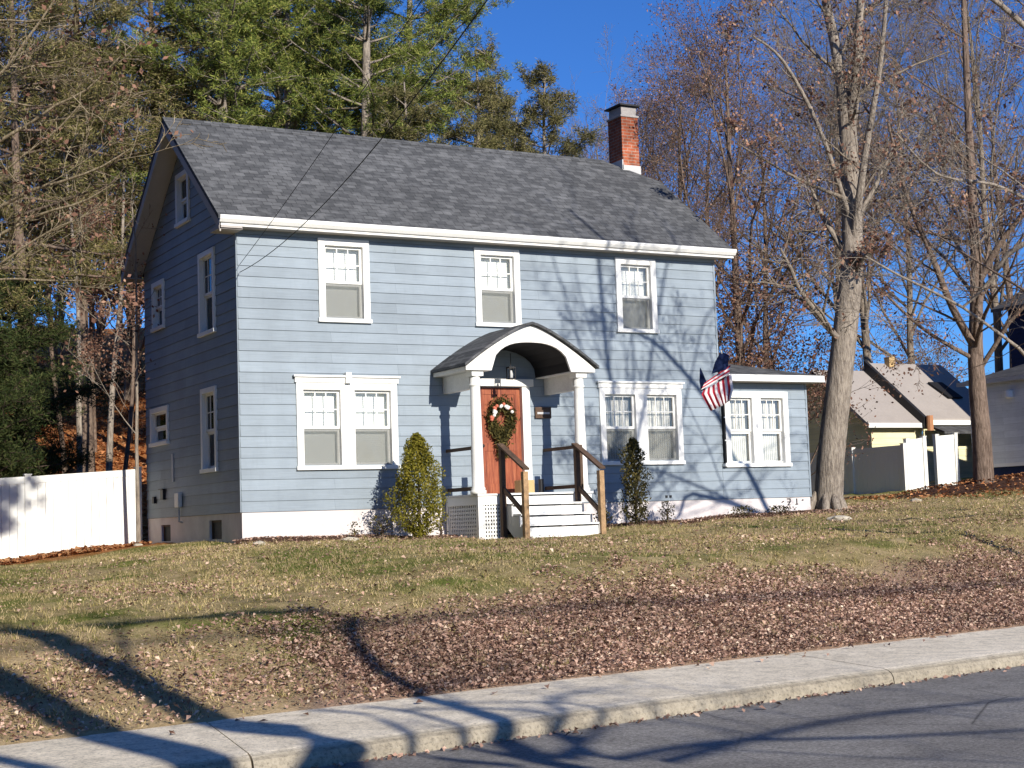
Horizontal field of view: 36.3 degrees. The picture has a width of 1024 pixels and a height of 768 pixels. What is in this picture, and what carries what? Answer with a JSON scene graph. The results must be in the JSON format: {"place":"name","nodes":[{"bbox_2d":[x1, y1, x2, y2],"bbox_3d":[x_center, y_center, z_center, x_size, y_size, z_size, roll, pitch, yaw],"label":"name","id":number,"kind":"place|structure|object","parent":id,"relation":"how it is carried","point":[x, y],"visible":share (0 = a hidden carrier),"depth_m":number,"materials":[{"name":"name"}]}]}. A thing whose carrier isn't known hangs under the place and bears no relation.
{"place":"outdoors","nodes":[
{"label":"outdoors","id":0,"kind":"place"},
{"bbox_2d":[0,328,1023,745],"bbox_3d":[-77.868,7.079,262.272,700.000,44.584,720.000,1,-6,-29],"label":"ground","id":1,"kind":"structure","parent":0,"point":[156,622],"depth_m":17.35,"materials":[{"name":"plant"}]},
{"bbox_2d":[0,300,89,477],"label":"evergreen tree","id":2,"kind":"object","parent":1,"relation":"on","point":[7,468],"visible":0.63,"depth_m":37.07,"materials":[{"name":"green plant"}]},
{"bbox_2d":[0,0,119,356],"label":"bare tree","id":3,"kind":"object","parent":1,"relation":"on","point":[29,104],"visible":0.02,"depth_m":71.58,"materials":[{"name":"brown plant"}]},
{"bbox_2d":[20,127,112,473],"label":"bare sapling","id":4,"kind":"object","parent":1,"relation":"on","point":[93,304],"visible":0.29,"depth_m":46.18,"materials":[{"name":"brown plant"}]},
{"bbox_2d":[0,266,134,477],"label":"evergreen tree","id":5,"kind":"object","parent":1,"relation":"on","point":[70,394],"visible":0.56,"depth_m":38.68,"materials":[{"name":"green plant"}]},
{"bbox_2d":[0,0,135,315],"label":"hemlock tree","id":6,"kind":"object","parent":1,"relation":"on","point":[35,229],"visible":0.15,"depth_m":47.27,"materials":[{"name":"green plant"}]},
{"bbox_2d":[0,467,141,558],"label":"vinyl fence","id":7,"kind":"object","parent":1,"relation":"on","point":[47,513],"visible":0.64,"depth_m":31.93,"materials":[{"name":"plastic"}]},
{"bbox_2d":[0,13,144,390],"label":"thicket shrub","id":8,"kind":"object","parent":1,"relation":"on","point":[56,351],"visible":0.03,"depth_m":60.33,"materials":[{"name":"brown plant"}]},
{"bbox_2d":[0,30,144,353],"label":"bare tree","id":9,"kind":"object","parent":1,"relation":"on","point":[55,177],"visible":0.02,"depth_m":72.80,"materials":[{"name":"brown plant"}]},
{"bbox_2d":[5,9,141,349],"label":"bare tree","id":10,"kind":"object","parent":1,"relation":"on","point":[95,149],"visible":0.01,"depth_m":74.90,"materials":[{"name":"brown plant"}]},
{"bbox_2d":[1,355,147,560],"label":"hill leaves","id":11,"kind":"object","parent":1,"relation":"on","point":[141,432],"visible":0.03,"depth_m":53.96,"materials":[{"name":"orange plant"}]},
{"bbox_2d":[3,74,146,400],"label":"thicket shrub","id":12,"kind":"object","parent":1,"relation":"on","point":[127,384],"visible":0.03,"depth_m":60.57,"materials":[{"name":"brown plant"}]},
{"bbox_2d":[11,73,144,472],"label":"bare sapling","id":13,"kind":"object","parent":1,"relation":"on","point":[79,415],"visible":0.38,"depth_m":42.64,"materials":[{"name":"brown plant"}]},
{"bbox_2d":[39,126,127,451],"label":"bare sapling","id":14,"kind":"object","parent":1,"relation":"on","point":[93,374],"visible":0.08,"depth_m":50.11,"materials":[{"name":"brown plant"}]},
{"bbox_2d":[0,0,175,473],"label":"hemlock tree","id":15,"kind":"object","parent":1,"relation":"on","point":[20,266],"visible":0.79,"depth_m":40.43,"materials":[{"name":"green plant"}]},
{"bbox_2d":[26,23,170,363],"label":"bare tree","id":16,"kind":"object","parent":1,"relation":"on","point":[121,344],"visible":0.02,"depth_m":70.59,"materials":[{"name":"brown plant"}]},
{"bbox_2d":[36,167,166,542],"bbox_3d":[-8.141,-0.303,31.890,3.292,8.307,2.470,1,-6,-29],"label":"bare sapling","id":17,"kind":"object","parent":1,"relation":"on","point":[138,522],"visible":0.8,"depth_m":31.89,"materials":[{"name":"brown plant"}]},
{"bbox_2d":[0,0,208,472],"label":"hemlock tree","id":18,"kind":"object","parent":1,"relation":"on","point":[117,9],"visible":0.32,"depth_m":45.34,"materials":[{"name":"green plant"}]},
{"bbox_2d":[68,196,144,469],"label":"bare sapling","id":19,"kind":"object","parent":1,"relation":"on","point":[140,297],"visible":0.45,"depth_m":41.28,"materials":[{"name":"brown plant"}]},
{"bbox_2d":[0,0,225,322],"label":"leafless tree","id":20,"kind":"object","parent":1,"relation":"on","point":[28,190],"visible":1,"depth_m":18.36,"materials":[{"name":"beige plant"}]},
{"bbox_2d":[64,66,162,470],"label":"bare sapling","id":21,"kind":"object","parent":1,"relation":"on","point":[110,432],"visible":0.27,"depth_m":44.40,"materials":[{"name":"brown plant"}]},
{"bbox_2d":[0,4,229,395],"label":"thicket shrub","id":22,"kind":"object","parent":1,"relation":"on","point":[103,327],"visible":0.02,"depth_m":61.32,"materials":[{"name":"brown plant"}]},
{"bbox_2d":[92,130,143,442],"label":"bare sapling","id":23,"kind":"object","parent":1,"relation":"on","point":[131,307],"visible":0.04,"depth_m":52.26,"materials":[{"name":"brown plant"}]},
{"bbox_2d":[8,0,288,291],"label":"hemlock tree","id":24,"kind":"object","parent":1,"relation":"on","point":[168,34],"visible":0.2,"depth_m":46.59,"materials":[{"name":"green plant"}]},
{"bbox_2d":[98,24,266,350],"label":"pine tree","id":25,"kind":"object","parent":1,"relation":"on","point":[230,102],"visible":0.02,"depth_m":58.82,"materials":[{"name":"green plant"}]},
{"bbox_2d":[78,0,382,243],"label":"pine tree","id":26,"kind":"object","parent":1,"relation":"on","point":[253,61],"visible":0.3,"depth_m":45.77,"materials":[{"name":"green plant"}]},
{"bbox_2d":[162,0,344,130],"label":"pine tree","id":27,"kind":"object","parent":1,"relation":"on","point":[257,91],"visible":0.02,"depth_m":61.38,"materials":[{"name":"green plant"}]},
{"bbox_2d":[253,541,265,545],"bbox_3d":[-4.279,2.712,26.514,0.208,0.114,0.333,-3,-5,16],"label":"stone","id":28,"kind":"object","parent":1,"relation":"on","point":[259,543],"visible":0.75,"depth_m":26.38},
{"bbox_2d":[158,0,402,135],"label":"pine tree","id":29,"kind":"object","parent":1,"relation":"on","point":[301,117],"visible":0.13,"depth_m":51.92,"materials":[{"name":"green plant"}]},
{"bbox_2d":[235,534,458,544],"bbox_3d":[-2.897,2.781,28.072,4.250,0.162,0.899,1,-6,-29],"label":"mulch bed","id":30,"kind":"object","parent":1,"relation":"on","point":[284,539],"visible":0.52,"depth_m":27.54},
{"bbox_2d":[347,521,359,537],"bbox_3d":[-2.834,2.644,28.019,0.260,0.370,0.243,1,-6,-29],"label":"plant","id":31,"kind":"object","parent":30,"relation":"on","point":[355,532],"visible":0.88,"depth_m":28.00,"materials":[{"name":"green plant"}]},
{"bbox_2d":[365,514,401,537],"bbox_3d":[-2.322,2.579,28.045,0.683,0.510,0.706,-1,-5,-11],"label":"plant","id":32,"kind":"object","parent":30,"relation":"on","point":[383,529],"visible":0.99,"depth_m":28.04,"materials":[{"name":"green plant"}]},
{"bbox_2d":[435,515,447,538],"bbox_3d":[-1.310,2.650,28.690,0.266,0.507,0.282,1,-6,-29],"label":"plant","id":33,"kind":"object","parent":30,"relation":"on","point":[441,530],"visible":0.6,"depth_m":28.67,"materials":[{"name":"green plant"}]},
{"bbox_2d":[198,0,500,140],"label":"pine tree","id":34,"kind":"object","parent":1,"relation":"on","point":[367,68],"visible":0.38,"depth_m":48.11,"materials":[{"name":"green plant"}]},
{"bbox_2d":[342,537,358,540],"bbox_3d":[-2.785,2.690,26.995,0.313,0.100,0.193,-3,-5,8],"label":"stone","id":35,"kind":"object","parent":1,"relation":"on","point":[346,538],"visible":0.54,"depth_m":26.95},
{"bbox_2d":[294,0,522,146],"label":"pine tree","id":36,"kind":"object","parent":1,"relation":"on","point":[444,10],"visible":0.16,"depth_m":55.90,"materials":[{"name":"green plant"}]},
{"bbox_2d":[359,79,458,145],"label":"pine tree","id":37,"kind":"object","parent":1,"relation":"on","point":[404,97],"visible":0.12,"depth_m":46.22,"materials":[{"name":"green plant"}]},
{"bbox_2d":[376,432,450,538],"bbox_3d":[-1.632,1.843,28.008,1.356,2.001,1.394,1,-6,-29],"label":"arborvitae","id":38,"kind":"object","parent":1,"relation":"on","point":[422,460],"visible":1,"depth_m":27.94,"materials":[{"name":"green plant"}]},
{"bbox_2d":[120,103,824,543],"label":"blue house","id":39,"kind":"structure","parent":1,"relation":"on","point":[350,337],"depth_m":30.34,"materials":[{"name":"wood"}]},
{"bbox_2d":[150,278,164,332],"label":"window","id":40,"kind":"structure","parent":39,"relation":"in","point":[159,292],"depth_m":32.39,"materials":[{"name":"white paint"}]},
{"bbox_2d":[148,405,169,446],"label":"window","id":41,"kind":"structure","parent":39,"relation":"in","point":[159,416],"depth_m":32.18,"materials":[{"name":"white paint"}]},
{"bbox_2d":[164,525,170,540],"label":"basement window","id":42,"kind":"structure","parent":39,"relation":"in","point":[167,529],"depth_m":31.71,"materials":[{"name":"black glass"}]},
{"bbox_2d":[174,169,190,228],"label":"window","id":43,"kind":"structure","parent":39,"relation":"in","point":[182,182],"depth_m":31.04,"materials":[{"name":"white paint"}]},
{"bbox_2d":[197,246,216,337],"bbox_3d":[-5.673,-1.716,29.446,0.250,1.600,0.980,1,-6,-29],"label":"window","id":44,"kind":"structure","parent":39,"relation":"in","point":[206,259],"depth_m":29.65,"materials":[{"name":"white paint"}]},
{"bbox_2d":[199,385,218,473],"bbox_3d":[-5.585,0.857,29.218,0.250,1.590,0.940,1,-6,-29],"label":"window","id":45,"kind":"structure","parent":39,"relation":"in","point":[208,396],"depth_m":29.42,"materials":[{"name":"white paint"}]},
{"bbox_2d":[212,520,221,538],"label":"basement window","id":46,"kind":"structure","parent":39,"relation":"in","point":[216,524],"depth_m":28.97,"materials":[{"name":"black glass"}]},
{"bbox_2d":[239,0,421,264],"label":"overhead wire","id":47,"kind":"object","parent":39,"relation":"attached to","point":[338,125],"visible":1,"depth_m":20.50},
{"bbox_2d":[317,238,371,323],"bbox_3d":[-3.144,-1.901,29.016,1.060,1.560,0.250,1,-6,-29],"label":"window","id":48,"kind":"structure","parent":39,"relation":"in","point":[343,264],"depth_m":29.09,"materials":[{"name":"white paint"}]},
{"bbox_2d":[292,372,400,469],"bbox_3d":[-3.039,0.685,28.766,2.120,1.780,0.305,1,-6,-29],"label":"window","id":49,"kind":"structure","parent":39,"relation":"in","point":[346,421],"depth_m":28.73,"materials":[{"name":"white paint"}]},
{"bbox_2d":[239,0,487,272],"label":"overhead wire","id":50,"kind":"object","parent":39,"relation":"attached to","point":[388,129],"visible":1,"depth_m":16.41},
{"bbox_2d":[473,247,521,326],"bbox_3d":[-0.316,-1.868,30.587,1.040,1.540,0.250,1,-6,-29],"label":"window","id":51,"kind":"structure","parent":39,"relation":"in","point":[496,271],"depth_m":30.67,"materials":[{"name":"white paint"}]},
{"bbox_2d":[480,387,521,493],"bbox_3d":[-0.228,1.107,30.305,0.940,2.080,0.110,1,-6,-29],"label":"front door","id":52,"kind":"structure","parent":39,"relation":"in","point":[513,471],"depth_m":30.31,"materials":[{"name":"red wood"}]},
{"bbox_2d":[485,394,520,458],"bbox_3d":[-0.193,0.825,30.252,0.784,1.294,0.253,1,-6,-29],"label":"wreath","id":53,"kind":"object","parent":52,"relation":"hanging from","point":[500,432],"visible":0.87,"depth_m":30.21,"materials":[{"name":"green plant"}]},
{"bbox_2d":[514,480,534,492],"bbox_3d":[0.240,1.971,29.933,0.300,0.261,0.252,1,-6,-29],"label":"parcel","id":54,"kind":"object","parent":39,"relation":"on","point":[517,483],"visible":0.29,"depth_m":29.86,"materials":[{"name":"beige cardboard"}]},
{"bbox_2d":[538,479,543,491],"bbox_3d":[0.566,1.984,30.314,0.112,0.280,0.109,1,-6,-29],"label":"umbrella stand","id":55,"kind":"object","parent":39,"relation":"on","point":[541,484],"visible":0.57,"depth_m":30.27,"materials":[{"name":"black metal"}]},
{"bbox_2d":[535,407,550,417],"bbox_3d":[0.611,0.564,30.725,0.360,0.220,0.034,1,-6,-29],"label":"mailbox","id":56,"kind":"object","parent":39,"relation":"attached to","point":[542,412],"visible":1,"depth_m":30.71,"materials":[{"name":"wood"}]},
{"bbox_2d":[614,257,659,333],"bbox_3d":[2.515,-1.805,32.156,1.025,1.540,0.250,1,-6,-29],"label":"window","id":57,"kind":"structure","parent":39,"relation":"in","point":[636,309],"depth_m":32.24,"materials":[{"name":"white paint"}]},
{"bbox_2d":[596,381,685,464],"bbox_3d":[2.613,0.804,31.913,2.120,1.695,0.280,1,-6,-29],"label":"window","id":58,"kind":"structure","parent":39,"relation":"in","point":[649,405],"depth_m":31.90,"materials":[{"name":"white paint"}]},
{"bbox_2d":[699,350,732,410],"bbox_3d":[3.906,-0.049,28.836,0.443,1.118,1.063,-6,-7,40],"label":"flag","id":59,"kind":"object","parent":39,"relation":"attached to","point":[717,395],"visible":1,"depth_m":28.63,"materials":[{"name":"fabric"}]},
{"bbox_2d":[722,391,792,466],"bbox_3d":[5.181,0.966,33.341,1.740,1.610,0.250,1,-6,-29],"label":"window","id":60,"kind":"structure","parent":39,"relation":"in","point":[757,441],"depth_m":33.32,"materials":[{"name":"white paint"}]},
{"bbox_2d":[425,33,542,153],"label":"pine tree","id":61,"kind":"object","parent":1,"relation":"on","point":[484,103],"visible":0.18,"depth_m":51.64,"materials":[{"name":"green plant"}]},
{"bbox_2d":[454,87,535,149],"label":"pine tree","id":62,"kind":"object","parent":1,"relation":"on","point":[500,100],"depth_m":55.37,"materials":[{"name":"green plant"}]},
{"bbox_2d":[0,495,1023,738],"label":"leaf litter","id":63,"kind":"object","parent":1,"relation":"on","point":[698,655],"visible":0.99,"depth_m":16.70,"materials":[{"name":"plant"}]},
{"bbox_2d":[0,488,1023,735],"bbox_3d":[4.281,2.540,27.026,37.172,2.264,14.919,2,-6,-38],"label":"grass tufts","id":64,"kind":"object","parent":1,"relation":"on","point":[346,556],"visible":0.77,"depth_m":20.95,"materials":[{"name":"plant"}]},
{"bbox_2d":[0,472,1023,564],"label":"border leaves","id":65,"kind":"object","parent":1,"relation":"on","point":[93,548],"visible":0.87,"depth_m":37.46,"materials":[{"name":"orange plant"}]},
{"bbox_2d":[485,112,539,153],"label":"pine tree","id":66,"kind":"object","parent":1,"relation":"on","point":[515,129],"visible":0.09,"depth_m":47.14,"materials":[{"name":"green plant"}]},
{"bbox_2d":[497,58,606,157],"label":"pine tree","id":67,"kind":"object","parent":1,"relation":"on","point":[542,101],"visible":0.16,"depth_m":52.08,"materials":[{"name":"green plant"}]},
{"bbox_2d":[592,508,614,525],"bbox_3d":[1.768,2.636,30.531,0.466,0.470,0.496,-3,-5,17],"label":"plant","id":68,"kind":"object","parent":1,"relation":"on","point":[608,519],"visible":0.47,"depth_m":30.48,"materials":[{"name":"green plant"}]},
{"bbox_2d":[524,23,712,197],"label":"bare tree","id":69,"kind":"object","parent":1,"relation":"on","point":[597,143],"visible":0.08,"depth_m":67.15,"materials":[{"name":"brown plant"}]},
{"bbox_2d":[617,437,652,525],"bbox_3d":[2.384,1.925,30.520,0.741,1.804,0.801,1,-6,-29],"label":"columnar shrub","id":70,"kind":"object","parent":1,"relation":"on","point":[632,444],"visible":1,"depth_m":30.47,"materials":[{"name":"green plant"}]},
{"bbox_2d":[560,76,718,230],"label":"oak tree","id":71,"kind":"object","parent":1,"relation":"on","point":[638,113],"visible":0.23,"depth_m":58.06,"materials":[{"name":"brown plant"}]},
{"bbox_2d":[592,31,790,330],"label":"oak tree","id":72,"kind":"object","parent":1,"relation":"on","point":[680,148],"visible":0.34,"depth_m":50.28,"materials":[{"name":"brown plant"}]},
{"bbox_2d":[606,510,832,526],"bbox_3d":[4.010,2.764,31.961,6.600,0.230,0.822,1,-6,-29],"label":"mulch bed","id":73,"kind":"object","parent":1,"relation":"on","point":[717,517],"visible":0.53,"depth_m":32.06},
{"bbox_2d":[657,500,674,521],"bbox_3d":[3.128,2.599,31.373,0.424,0.548,0.384,3,-7,-44],"label":"plant","id":74,"kind":"object","parent":73,"relation":"on","point":[668,518],"visible":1,"depth_m":31.36,"materials":[{"name":"green plant"}]},
{"bbox_2d":[728,505,759,517],"bbox_3d":[4.749,2.654,32.272,0.708,0.324,0.661,1,-6,-29],"label":"plant","id":75,"kind":"object","parent":73,"relation":"on","point":[737,509],"visible":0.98,"depth_m":32.19,"materials":[{"name":"green plant"}]},
{"bbox_2d":[765,504,796,513],"bbox_3d":[5.627,2.668,32.820,0.662,0.302,0.699,1,-6,-29],"label":"plant","id":76,"kind":"object","parent":73,"relation":"on","point":[783,507],"visible":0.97,"depth_m":32.74,"materials":[{"name":"green plant"}]},
{"bbox_2d":[634,37,815,345],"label":"oak tree","id":77,"kind":"object","parent":1,"relation":"on","point":[707,169],"visible":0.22,"depth_m":57.29,"materials":[{"name":"brown plant"}]},
{"bbox_2d":[717,254,831,422],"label":"thicket shrub","id":78,"kind":"object","parent":1,"relation":"on","point":[787,364],"visible":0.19,"depth_m":45.02,"materials":[{"name":"brown plant"}]},
{"bbox_2d":[630,0,930,365],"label":"oak tree","id":79,"kind":"object","parent":1,"relation":"on","point":[729,170],"visible":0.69,"depth_m":44.37,"materials":[{"name":"brown plant"}]},
{"bbox_2d":[716,240,854,423],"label":"thicket shrub","id":80,"kind":"object","parent":1,"relation":"on","point":[759,361],"visible":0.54,"depth_m":41.88,"materials":[{"name":"brown plant"}]},
{"bbox_2d":[693,33,905,368],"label":"oak tree","id":81,"kind":"object","parent":1,"relation":"on","point":[765,215],"visible":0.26,"depth_m":53.37,"materials":[{"name":"brown plant"}]},
{"bbox_2d":[715,251,902,474],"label":"thicket shrub","id":82,"kind":"object","parent":1,"relation":"on","point":[794,365],"visible":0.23,"depth_m":46.06,"materials":[{"name":"brown plant"}]},
{"bbox_2d":[664,0,984,443],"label":"bare tree","id":83,"kind":"object","parent":1,"relation":"on","point":[865,341],"visible":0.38,"depth_m":60.56,"materials":[{"name":"brown plant"}]},
{"bbox_2d":[669,0,986,336],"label":"bare tree","id":84,"kind":"object","parent":1,"relation":"on","point":[826,232],"visible":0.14,"depth_m":75.79,"materials":[{"name":"brown plant"}]},
{"bbox_2d":[826,515,851,521],"bbox_3d":[6.281,2.601,29.983,0.502,0.171,0.330,-3,-5,10],"label":"stone","id":85,"kind":"object","parent":1,"relation":"on","point":[840,517],"visible":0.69,"depth_m":29.87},
{"bbox_2d":[709,0,969,511],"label":"tree","id":86,"kind":"object","parent":1,"relation":"on","point":[827,493],"visible":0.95,"depth_m":34.32,"materials":[{"name":"grey plant"}]},
{"bbox_2d":[810,443,907,494],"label":"vinyl fence","id":87,"kind":"object","parent":1,"relation":"on","point":[879,469],"visible":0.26,"depth_m":45.45,"materials":[{"name":"plastic"}]},
{"bbox_2d":[805,294,934,432],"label":"thicket shrub","id":88,"kind":"object","parent":1,"relation":"on","point":[860,357],"visible":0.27,"depth_m":63.31,"materials":[{"name":"brown plant"}]},
{"bbox_2d":[746,0,1023,363],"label":"bare tree","id":89,"kind":"object","parent":1,"relation":"on","point":[910,309],"visible":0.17,"depth_m":66.96,"materials":[{"name":"brown plant"}]},
{"bbox_2d":[806,357,972,480],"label":"yellow house","id":90,"kind":"structure","parent":1,"relation":"on","point":[930,411],"depth_m":52.53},
{"bbox_2d":[756,0,1023,373],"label":"overhanging tree","id":91,"kind":"object","parent":1,"relation":"on","point":[1018,20],"visible":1,"depth_m":24.27,"materials":[{"name":"grey plant"}]},
{"bbox_2d":[903,436,928,489],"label":"vinyl fence","id":92,"kind":"object","parent":1,"relation":"on","point":[917,462],"visible":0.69,"depth_m":44.58,"materials":[{"name":"plastic"}]},
{"bbox_2d":[812,0,1023,371],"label":"bare tree","id":93,"kind":"object","parent":1,"relation":"on","point":[999,349],"visible":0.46,"depth_m":55.23,"materials":[{"name":"brown plant"}]},
{"bbox_2d":[872,296,967,381],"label":"thicket shrub","id":94,"kind":"object","parent":1,"relation":"on","point":[921,348],"visible":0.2,"depth_m":67.15,"materials":[{"name":"brown plant"}]},
{"bbox_2d":[830,0,1023,483],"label":"forked tree","id":95,"kind":"object","parent":1,"relation":"on","point":[982,451],"visible":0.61,"depth_m":39.30,"materials":[{"name":"grey plant"}]},
{"bbox_2d":[886,303,993,435],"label":"thicket shrub","id":96,"kind":"object","parent":1,"relation":"on","point":[949,370],"visible":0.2,"depth_m":66.41,"materials":[{"name":"brown plant"}]},
{"bbox_2d":[860,4,1023,367],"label":"oak tree","id":97,"kind":"object","parent":1,"relation":"on","point":[1010,294],"visible":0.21,"depth_m":65.21,"materials":[{"name":"brown plant"}]},
{"bbox_2d":[932,433,959,486],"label":"vinyl fence","id":98,"kind":"object","parent":1,"relation":"on","point":[946,459],"visible":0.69,"depth_m":45.16,"materials":[{"name":"plastic"}]},
{"bbox_2d":[891,0,1023,395],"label":"street tree","id":99,"kind":"object","parent":1,"relation":"on","point":[997,273],"visible":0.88,"depth_m":23.62,"materials":[{"name":"brown plant"}]},
{"bbox_2d":[895,476,1023,498],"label":"mulch mound","id":100,"kind":"object","parent":1,"relation":"on","point":[962,488],"visible":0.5,"depth_m":38.93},
{"bbox_2d":[956,291,1023,477],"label":"grey house","id":101,"kind":"structure","parent":1,"relation":"on","point":[1005,392],"depth_m":44.34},
{"bbox_2d":[0,626,1023,767],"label":"sidewalk","id":102,"kind":"structure","parent":0,"point":[327,736],"depth_m":12.30,"materials":[{"name":"concrete"}]},
{"bbox_2d":[169,629,1005,755],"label":"stray leaves","id":103,"kind":"object","parent":102,"relation":"on","point":[547,686],"visible":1,"depth_m":13.13,"materials":[{"name":"brown plant"}]},
{"bbox_2d":[0,0,1023,431],"label":"sky","id":104,"kind":"structure","parent":0,"point":[566,33],"materials":[{"name":"blue"}]},
{"bbox_2d":[318,666,1023,767],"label":"road","id":105,"kind":"structure","parent":0,"point":[973,720],"depth_m":11.15,"materials":[{"name":"asphalt"}]},
{"bbox_2d":[232,499,1023,767],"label":"caught leaves","id":106,"kind":"object","parent":105,"relation":"on","point":[400,755],"visible":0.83,"depth_m":14.77,"materials":[{"name":"brown plant"}]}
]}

